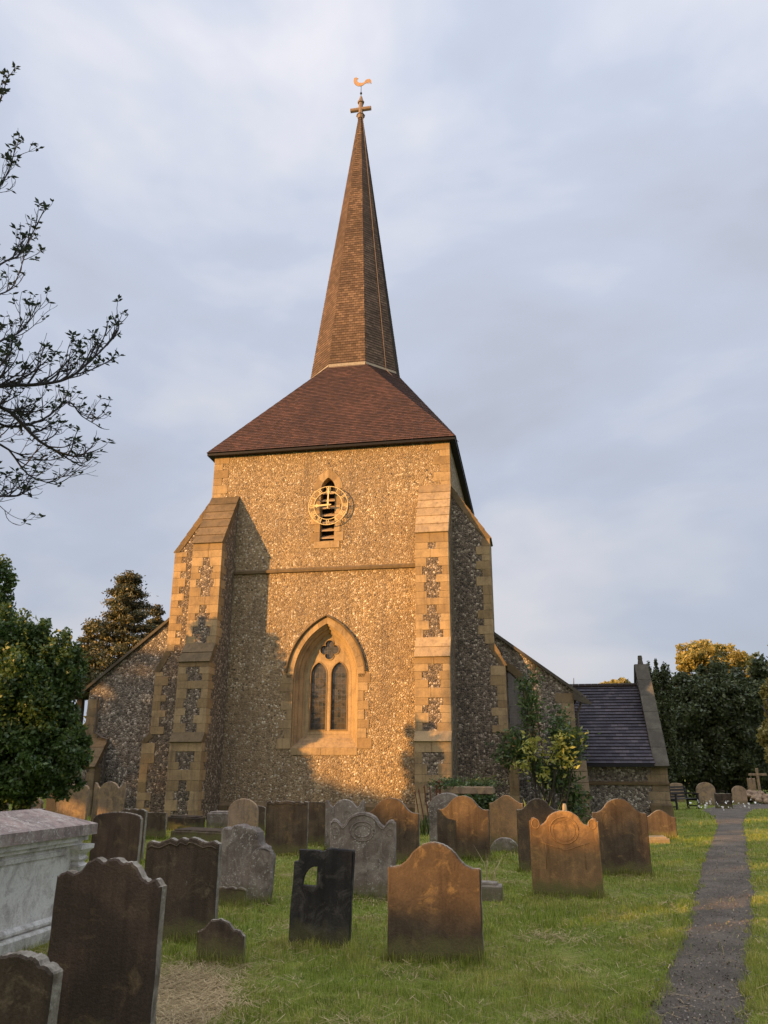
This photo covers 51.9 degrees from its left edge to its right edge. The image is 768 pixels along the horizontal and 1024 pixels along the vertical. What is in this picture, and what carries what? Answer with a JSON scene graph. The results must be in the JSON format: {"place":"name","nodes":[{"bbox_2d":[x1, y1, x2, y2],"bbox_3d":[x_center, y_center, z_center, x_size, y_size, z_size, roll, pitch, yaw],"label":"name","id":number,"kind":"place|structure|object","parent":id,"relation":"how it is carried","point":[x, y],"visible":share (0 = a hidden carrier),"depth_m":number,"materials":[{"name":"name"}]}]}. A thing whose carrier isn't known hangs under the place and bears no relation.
{"place":"outdoors","nodes":[
{"label":"outdoors","id":0,"kind":"place"},
{"bbox_2d":[0,0,767,723],"label":"sky","id":1,"kind":"structure","parent":0,"point":[571,196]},
{"bbox_2d":[8,780,767,1023],"bbox_3d":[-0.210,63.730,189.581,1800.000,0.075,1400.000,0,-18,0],"label":"ground","id":2,"kind":"structure","parent":0,"point":[568,954],"depth_m":7.18,"materials":[{"name":"green plant"}]},
{"bbox_2d":[0,554,19,726],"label":"broadleaf tree","id":3,"kind":"object","parent":2,"relation":"on","point":[7,577],"visible":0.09,"depth_m":24.57,"materials":[{"name":"green plant"}]},
{"bbox_2d":[0,950,62,1023],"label":"headstone","id":4,"kind":"object","parent":2,"relation":"on","point":[30,986],"visible":1,"depth_m":3.94,"materials":[{"name":"stone"}]},
{"bbox_2d":[33,799,43,807],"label":"headstone","id":5,"kind":"object","parent":2,"relation":"on","point":[40,804],"visible":0.21,"depth_m":29.13,"materials":[{"name":"stone"}]},
{"bbox_2d":[0,602,94,810],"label":"broadleaf tree","id":6,"kind":"object","parent":2,"relation":"on","point":[46,741],"visible":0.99,"depth_m":18.91,"materials":[{"name":"green plant"}]},
{"bbox_2d":[0,809,97,955],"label":"chest tomb","id":7,"kind":"object","parent":2,"relation":"on","point":[41,850],"visible":0.8,"depth_m":7.63,"materials":[{"name":"stone"}]},
{"bbox_2d":[45,793,55,811],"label":"headstone","id":8,"kind":"object","parent":2,"relation":"on","point":[51,805],"visible":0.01,"depth_m":27.49,"materials":[{"name":"beige stone"}]},
{"bbox_2d":[0,62,128,524],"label":"sparse tree","id":9,"kind":"object","parent":2,"relation":"on","point":[18,380],"visible":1,"depth_m":13.49,"materials":[{"name":"green plant"}]},
{"bbox_2d":[55,784,89,819],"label":"headstone","id":10,"kind":"object","parent":2,"relation":"on","point":[76,806],"visible":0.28,"depth_m":22.64,"materials":[{"name":"stone"}]},
{"bbox_2d":[71,623,103,722],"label":"conifer","id":11,"kind":"object","parent":2,"relation":"on","point":[81,701],"visible":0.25,"depth_m":45.32,"materials":[{"name":"green plant"}]},
{"bbox_2d":[47,857,166,1023],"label":"headstone","id":12,"kind":"object","parent":2,"relation":"on","point":[105,944],"visible":0.99,"depth_m":4.66,"materials":[{"name":"red stone"}]},
{"bbox_2d":[91,781,125,821],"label":"headstone","id":13,"kind":"object","parent":2,"relation":"on","point":[108,797],"visible":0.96,"depth_m":22.74,"materials":[{"name":"stone"}]},
{"bbox_2d":[89,812,142,862],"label":"headstone","id":14,"kind":"object","parent":2,"relation":"on","point":[118,834],"visible":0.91,"depth_m":12.01,"materials":[{"name":"red stone"}]},
{"bbox_2d":[78,569,159,686],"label":"conifer","id":15,"kind":"object","parent":2,"relation":"on","point":[127,593],"visible":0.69,"depth_m":45.35,"materials":[{"name":"green plant"}]},
{"bbox_2d":[121,808,147,862],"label":"headstone","id":16,"kind":"object","parent":2,"relation":"on","point":[143,813],"visible":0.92,"depth_m":14.26,"materials":[{"name":"stone"}]},
{"bbox_2d":[143,604,165,634],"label":"conifer","id":17,"kind":"object","parent":2,"relation":"on","point":[158,619],"visible":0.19,"depth_m":50.22,"materials":[{"name":"green plant"}]},
{"bbox_2d":[145,812,166,838],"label":"headstone","id":18,"kind":"object","parent":2,"relation":"on","point":[156,825],"visible":0.73,"depth_m":19.19,"materials":[{"name":"stone"}]},
{"bbox_2d":[145,837,221,943],"bbox_3d":[-2.030,3.828,7.861,0.784,1.102,0.110,-3,-18,10],"label":"headstone","id":19,"kind":"object","parent":2,"relation":"on","point":[186,870],"visible":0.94,"depth_m":7.85,"materials":[{"name":"stone"}]},
{"bbox_2d":[166,815,204,829],"bbox_3d":[-5.563,8.780,22.168,0.836,0.475,0.700,-1,-19,10],"label":"ledger stone","id":20,"kind":"object","parent":2,"relation":"on","point":[178,821],"visible":0.78,"depth_m":21.89,"materials":[{"name":"stone"}]},
{"bbox_2d":[155,972,226,1023],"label":"bare patch","id":21,"kind":"object","parent":2,"relation":"on","point":[203,997],"visible":0.09,"depth_m":5.85,"materials":[{"name":"brown soil"}]},
{"bbox_2d":[170,827,222,841],"bbox_3d":[-4.258,7.784,18.909,1.348,0.355,1.100,-2,-19,10],"label":"ledger stone","id":22,"kind":"object","parent":2,"relation":"on","point":[208,834],"visible":0.45,"depth_m":18.47,"materials":[{"name":"stone"}]},
{"bbox_2d":[206,810,227,827],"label":"headstone","id":23,"kind":"object","parent":2,"relation":"on","point":[217,819],"visible":0.38,"depth_m":22.48,"materials":[{"name":"grey stone"}]},
{"bbox_2d":[196,918,245,965],"bbox_3d":[-1.421,3.819,6.870,0.429,0.507,0.070,-2,-18,6],"label":"footstone","id":24,"kind":"object","parent":2,"relation":"on","point":[227,938],"visible":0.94,"depth_m":6.86,"materials":[{"name":"stone"}]},
{"bbox_2d":[218,886,247,906],"bbox_3d":[-1.872,4.793,9.659,0.395,0.386,0.080,-3,-18,10],"label":"footstone","id":25,"kind":"object","parent":2,"relation":"on","point":[232,893],"visible":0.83,"depth_m":9.65,"materials":[{"name":"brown stone"}]},
{"bbox_2d":[227,798,258,826],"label":"headstone","id":26,"kind":"object","parent":2,"relation":"on","point":[243,811],"visible":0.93,"depth_m":19.75,"materials":[{"name":"stone"}]},
{"bbox_2d":[219,823,271,888],"bbox_3d":[-1.786,4.608,10.201,0.637,1.076,0.240,-4,-19,10],"label":"headstone","id":27,"kind":"object","parent":2,"relation":"on","point":[241,843],"visible":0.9,"depth_m":10.16,"materials":[{"name":"grey stone"}]},
{"bbox_2d":[247,847,275,904],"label":"headstone","id":28,"kind":"object","parent":2,"relation":"on","point":[261,876],"visible":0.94,"depth_m":9.97,"materials":[{"name":"grey stone"}]},
{"bbox_2d":[257,805,265,830],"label":"headstone","id":29,"kind":"object","parent":2,"relation":"on","point":[262,817],"visible":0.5,"depth_m":21.48,"materials":[{"name":"stone"}]},
{"bbox_2d":[265,801,308,855],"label":"headstone","id":30,"kind":"object","parent":2,"relation":"on","point":[286,829],"visible":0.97,"depth_m":15.70,"materials":[{"name":"brown stone"}]},
{"bbox_2d":[308,802,325,845],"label":"headstone","id":31,"kind":"object","parent":2,"relation":"on","point":[316,827],"visible":0.62,"depth_m":17.59,"materials":[{"name":"brown stone"}]},
{"bbox_2d":[288,847,354,948],"bbox_3d":[-0.601,3.781,7.586,0.607,1.028,0.090,-1,-15,11],"label":"headstone","id":32,"kind":"object","parent":2,"relation":"on","point":[321,909],"visible":0.93,"depth_m":7.57,"materials":[{"name":"black stone"}]},
{"bbox_2d":[324,799,364,847],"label":"headstone","id":33,"kind":"object","parent":2,"relation":"on","point":[342,811],"visible":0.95,"depth_m":16.22,"materials":[{"name":"grey stone"}]},
{"bbox_2d":[330,812,395,900],"bbox_3d":[-0.282,4.620,10.450,0.893,1.218,0.099,-3,-18,10],"label":"headstone","id":34,"kind":"object","parent":2,"relation":"on","point":[369,838],"visible":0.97,"depth_m":10.44,"materials":[{"name":"grey stone"}]},
{"bbox_2d":[74,77,673,824],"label":"church","id":35,"kind":"structure","parent":2,"relation":"on","point":[324,631],"depth_m":29.17,"materials":[{"name":"brown stone"}]},
{"bbox_2d":[276,614,371,754],"bbox_3d":[-2.062,6.213,28.566,3.440,4.948,0.740,-3,-18,10],"label":"west window","id":36,"kind":"structure","parent":35,"relation":"in","point":[325,704],"depth_m":28.59,"materials":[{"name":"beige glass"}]},
{"bbox_2d":[368,798,419,862],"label":"headstone","id":37,"kind":"object","parent":2,"relation":"on","point":[400,814],"visible":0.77,"depth_m":14.35,"materials":[{"name":"brown stone"}]},
{"bbox_2d":[20,839,767,1023],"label":"dry clippings","id":38,"kind":"object","parent":2,"relation":"on","point":[174,1000],"visible":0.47,"depth_m":6.02,"materials":[{"name":"plant"}]},
{"bbox_2d":[63,712,765,788],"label":"distant wood","id":39,"kind":"object","parent":2,"relation":"on","point":[762,787],"depth_m":76.92,"materials":[{"name":"green plant"}]},
{"bbox_2d":[420,812,428,834],"bbox_3d":[1.139,8.085,20.519,0.710,0.604,0.454,-10,-21,28],"label":"iris plant","id":40,"kind":"object","parent":2,"relation":"on","point":[424,826],"visible":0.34,"depth_m":20.46,"materials":[{"name":"green plant"}]},
{"bbox_2d":[414,779,442,831],"bbox_3d":[1.227,7.987,21.318,0.836,1.494,0.115,-3,-18,10],"label":"rusty railing","id":41,"kind":"object","parent":2,"relation":"on","point":[438,790],"visible":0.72,"depth_m":21.40,"materials":[{"name":"metal"}]},
{"bbox_2d":[387,842,483,964],"bbox_3d":[0.455,3.558,7.053,0.848,1.129,0.100,-3,-18,10],"label":"headstone","id":42,"kind":"object","parent":2,"relation":"on","point":[434,897],"visible":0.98,"depth_m":7.02,"materials":[{"name":"brown stone"}]},
{"bbox_2d":[429,793,457,841],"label":"headstone","id":43,"kind":"object","parent":2,"relation":"on","point":[441,801],"visible":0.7,"depth_m":16.90,"materials":[{"name":"grey stone"}]},
{"bbox_2d":[437,795,490,860],"bbox_3d":[1.489,5.992,14.759,0.984,1.302,0.120,-3,-18,10],"label":"headstone","id":44,"kind":"object","parent":2,"relation":"on","point":[463,825],"visible":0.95,"depth_m":14.73,"materials":[{"name":"brown stone"}]},
{"bbox_2d":[441,786,494,796],"bbox_3d":[2.316,8.160,21.524,1.397,1.293,1.000,-3,-18,10],"label":"table tomb","id":45,"kind":"object","parent":2,"relation":"on","point":[479,790],"visible":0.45,"depth_m":21.24,"materials":[{"name":"stone"}]},
{"bbox_2d":[426,775,468,791],"bbox_3d":[1.784,7.448,21.631,1.554,0.466,1.272,0,-18,0],"label":"trailing plant","id":46,"kind":"object","parent":45,"relation":"on","point":[450,782],"visible":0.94,"depth_m":21.45,"materials":[{"name":"green plant"}]},
{"bbox_2d":[456,793,496,813],"bbox_3d":[2.374,7.829,20.989,1.305,0.684,0.326,0,-18,0],"label":"ivy","id":47,"kind":"object","parent":45,"relation":"hanging from","point":[482,802],"visible":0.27,"depth_m":20.98,"materials":[{"name":"green plant"}]},
{"bbox_2d":[459,774,507,788],"bbox_3d":[2.741,7.457,21.660,1.464,0.519,1.259,4,-19,-12],"label":"trailing plant","id":48,"kind":"object","parent":45,"relation":"on","point":[481,782],"visible":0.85,"depth_m":21.50,"materials":[{"name":"green plant"}]},
{"bbox_2d":[474,846,502,880],"bbox_3d":[1.533,4.968,11.018,0.414,0.621,0.523,5,-19,-15],"label":"dry stem","id":49,"kind":"object","parent":2,"relation":"on","point":[494,874],"visible":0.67,"depth_m":10.94,"materials":[{"name":"plant"}]},
{"bbox_2d":[482,880,502,901],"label":"kerb block","id":50,"kind":"structure","parent":2,"relation":"on","point":[491,890],"depth_m":10.07,"materials":[{"name":"grey stone"}]},
{"bbox_2d":[491,837,517,852],"bbox_3d":[2.477,6.902,16.159,0.576,0.448,0.120,-3,-18,10],"label":"footstone","id":51,"kind":"object","parent":2,"relation":"on","point":[503,843],"visible":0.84,"depth_m":16.13,"materials":[{"name":"grey stone"}]},
{"bbox_2d":[489,795,522,844],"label":"headstone","id":52,"kind":"object","parent":2,"relation":"on","point":[503,816],"visible":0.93,"depth_m":17.79,"materials":[{"name":"orange stone"}]},
{"bbox_2d":[516,798,558,871],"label":"headstone","id":53,"kind":"object","parent":2,"relation":"on","point":[541,810],"visible":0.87,"depth_m":13.32,"materials":[{"name":"brown stone"}]},
{"bbox_2d":[485,664,599,823],"bbox_3d":[5.006,7.424,25.006,3.542,5.080,2.297,0,-18,0],"label":"flowering shrub","id":54,"kind":"object","parent":2,"relation":"on","point":[563,742],"visible":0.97,"depth_m":24.75,"materials":[{"name":"green plant"}]},
{"bbox_2d":[562,803,566,810],"bbox_3d":[3.752,6.569,16.264,0.097,1.055,0.097,0,-18,0],"label":"marker post","id":55,"kind":"object","parent":2,"relation":"on","point":[564,806],"visible":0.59,"depth_m":16.37,"materials":[{"name":"beige stone"}]},
{"bbox_2d":[529,810,603,898],"bbox_3d":[2.448,4.677,10.627,0.925,1.237,0.109,-3,-18,10],"label":"headstone","id":56,"kind":"object","parent":2,"relation":"on","point":[565,850],"visible":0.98,"depth_m":10.60,"materials":[{"name":"beige stone"}]},
{"bbox_2d":[599,677,630,683],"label":"golden tree","id":57,"kind":"object","parent":2,"relation":"on","point":[622,680],"visible":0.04,"depth_m":73.20,"materials":[{"name":"yellow plant"}]},
{"bbox_2d":[592,798,652,876],"bbox_3d":[3.866,5.366,12.856,0.869,1.322,0.100,-3,-18,10],"label":"headstone","id":58,"kind":"object","parent":2,"relation":"on","point":[623,833],"visible":0.86,"depth_m":12.82,"materials":[{"name":"brown stone"}]},
{"bbox_2d":[649,835,670,843],"bbox_3d":[6.427,7.824,18.742,0.622,0.235,0.700,-5,-19,9],"label":"ledger stone","id":59,"kind":"object","parent":2,"relation":"on","point":[658,838],"visible":0.45,"depth_m":18.45,"materials":[{"name":"stone"}]},
{"bbox_2d":[647,810,676,838],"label":"headstone","id":60,"kind":"object","parent":2,"relation":"on","point":[660,822],"visible":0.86,"depth_m":19.67,"materials":[{"name":"stone"}]},
{"bbox_2d":[646,659,684,795],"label":"cypress tree","id":61,"kind":"object","parent":2,"relation":"on","point":[663,686],"visible":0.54,"depth_m":46.17,"materials":[{"name":"green plant"}]},
{"bbox_2d":[670,783,684,801],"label":"headstone","id":62,"kind":"object","parent":2,"relation":"on","point":[677,784],"visible":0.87,"depth_m":43.29,"materials":[{"name":"stone"}]},
{"bbox_2d":[669,786,699,809],"bbox_3d":[13.321,12.819,35.423,2.050,0.957,0.720,16,-24,-39],"label":"park bench","id":63,"kind":"object","parent":2,"relation":"on","point":[674,797],"visible":0.77,"depth_m":35.77,"materials":[{"name":"brown wood"}]},
{"bbox_2d":[696,782,714,804],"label":"headstone","id":64,"kind":"object","parent":2,"relation":"on","point":[705,791],"visible":0.83,"depth_m":39.72,"materials":[{"name":"stone"}]},
{"bbox_2d":[675,639,752,792],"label":"golden tree","id":65,"kind":"object","parent":2,"relation":"on","point":[697,653],"visible":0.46,"depth_m":64.76,"materials":[{"name":"yellow plant"}]},
{"bbox_2d":[674,799,755,810],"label":"white flowers","id":66,"kind":"object","parent":2,"relation":"on","point":[710,803],"visible":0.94,"depth_m":34.26,"materials":[{"name":"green plant"}]},
{"bbox_2d":[667,655,767,797],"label":"yew tree","id":67,"kind":"object","parent":2,"relation":"on","point":[719,711],"visible":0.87,"depth_m":48.53,"materials":[{"name":"green plant"}]},
{"bbox_2d":[714,793,732,807],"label":"headstone","id":68,"kind":"object","parent":2,"relation":"on","point":[720,799],"visible":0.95,"depth_m":35.94,"materials":[{"name":"stone"}]},
{"bbox_2d":[731,786,747,803],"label":"headstone","id":69,"kind":"object","parent":2,"relation":"on","point":[739,794],"visible":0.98,"depth_m":40.69,"materials":[{"name":"stone"}]},
{"bbox_2d":[732,790,767,803],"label":"rock mound","id":70,"kind":"object","parent":2,"relation":"on","point":[757,796],"visible":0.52,"depth_m":40.98,"materials":[{"name":"stone"}]},
{"bbox_2d":[747,778,756,790],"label":"headstone","id":71,"kind":"object","parent":2,"relation":"on","point":[751,783],"visible":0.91,"depth_m":43.76,"materials":[{"name":"stone"}]},
{"bbox_2d":[745,651,767,793],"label":"yew tree","id":72,"kind":"object","parent":2,"relation":"on","point":[756,668],"visible":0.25,"depth_m":58.92,"materials":[{"name":"green plant"}]},
{"bbox_2d":[748,768,766,790],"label":"cross monument","id":73,"kind":"object","parent":2,"relation":"on","point":[757,774],"visible":0.48,"depth_m":45.99,"materials":[{"name":"stone"}]},
{"bbox_2d":[755,645,767,762],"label":"golden tree","id":74,"kind":"object","parent":2,"relation":"on","point":[762,735],"visible":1,"depth_m":42.78,"materials":[{"name":"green plant"}]},
{"bbox_2d":[638,803,767,1023],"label":"path","id":75,"kind":"structure","parent":0,"point":[729,833],"depth_m":7.88,"materials":[{"name":"grey gravel"}]}
]}

